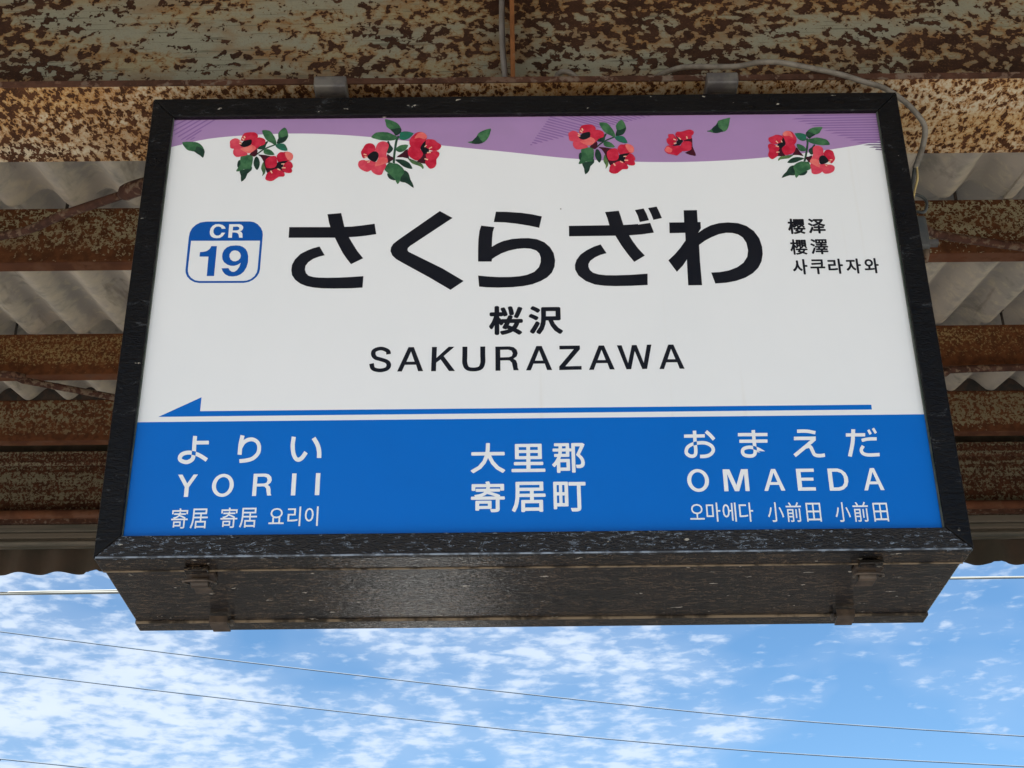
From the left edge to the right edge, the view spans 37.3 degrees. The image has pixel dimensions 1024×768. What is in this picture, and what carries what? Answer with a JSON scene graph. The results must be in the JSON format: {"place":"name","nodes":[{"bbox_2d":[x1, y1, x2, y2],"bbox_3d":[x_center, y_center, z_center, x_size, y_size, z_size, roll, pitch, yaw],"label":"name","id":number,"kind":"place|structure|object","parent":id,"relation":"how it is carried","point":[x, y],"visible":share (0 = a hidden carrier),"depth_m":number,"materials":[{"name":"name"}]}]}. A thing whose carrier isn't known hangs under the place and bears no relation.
{"place":"outdoors","nodes":[
{"label":"outdoors","id":0,"kind":"place"},
{"bbox_2d":[0,758,90,767],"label":"overhead wire","id":1,"kind":"object","parent":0,"point":[43,763],"visible":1,"depth_m":13.81,"materials":[{"name":"grey metal"}]},
{"bbox_2d":[0,671,1023,766],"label":"overhead wire","id":2,"kind":"object","parent":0,"point":[514,729],"visible":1,"depth_m":13.95,"materials":[{"name":"grey metal"}]},
{"bbox_2d":[0,631,1023,736],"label":"overhead wire","id":3,"kind":"object","parent":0,"point":[514,692],"visible":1,"depth_m":14.12,"materials":[{"name":"grey metal"}]},
{"bbox_2d":[0,576,1023,594],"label":"overhead wire","id":4,"kind":"object","parent":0,"point":[64,592],"visible":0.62,"depth_m":11.42,"materials":[{"name":"grey metal"}]},
{"bbox_2d":[0,561,1023,767],"label":"sky","id":5,"kind":"structure","parent":0,"point":[961,668],"materials":[{"name":"blue"}]},
{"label":"platform","id":6,"kind":"structure","parent":0,"visible":0},
{"bbox_2d":[0,0,1023,575],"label":"canopy","id":7,"kind":"structure","parent":6,"relation":"on","point":[84,84],"depth_m":2.49,"materials":[{"name":"brown metal"}]},
{"bbox_2d":[499,0,507,76],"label":"grey conduit","id":8,"kind":"object","parent":7,"relation":"on","point":[504,69],"visible":0.66,"depth_m":2.39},
{"bbox_2d":[93,72,973,631],"bbox_3d":[0.056,-0.068,2.196,1.164,0.816,0.272,-1,-29,0],"label":"station name sign","id":9,"kind":"object","parent":7,"relation":"hanging from","point":[525,360],"visible":1,"depth_m":2.04,"materials":[{"name":"black paint"}]},
{"bbox_2d":[554,69,577,75],"bbox_3d":[0.087,-0.466,2.364,0.082,0.043,0.034,-1,-29,0],"label":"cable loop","id":10,"kind":"object","parent":7,"relation":"on","point":[560,72],"visible":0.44,"depth_m":2.36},
{"bbox_2d":[655,59,927,197],"bbox_3d":[0.401,-0.373,2.309,0.448,0.254,0.122,-1,-29,0],"label":"supply cable","id":11,"kind":"object","parent":7,"relation":"attached to","point":[913,110],"visible":0.76,"depth_m":2.30,"materials":[{"name":"rubber"}]}
]}

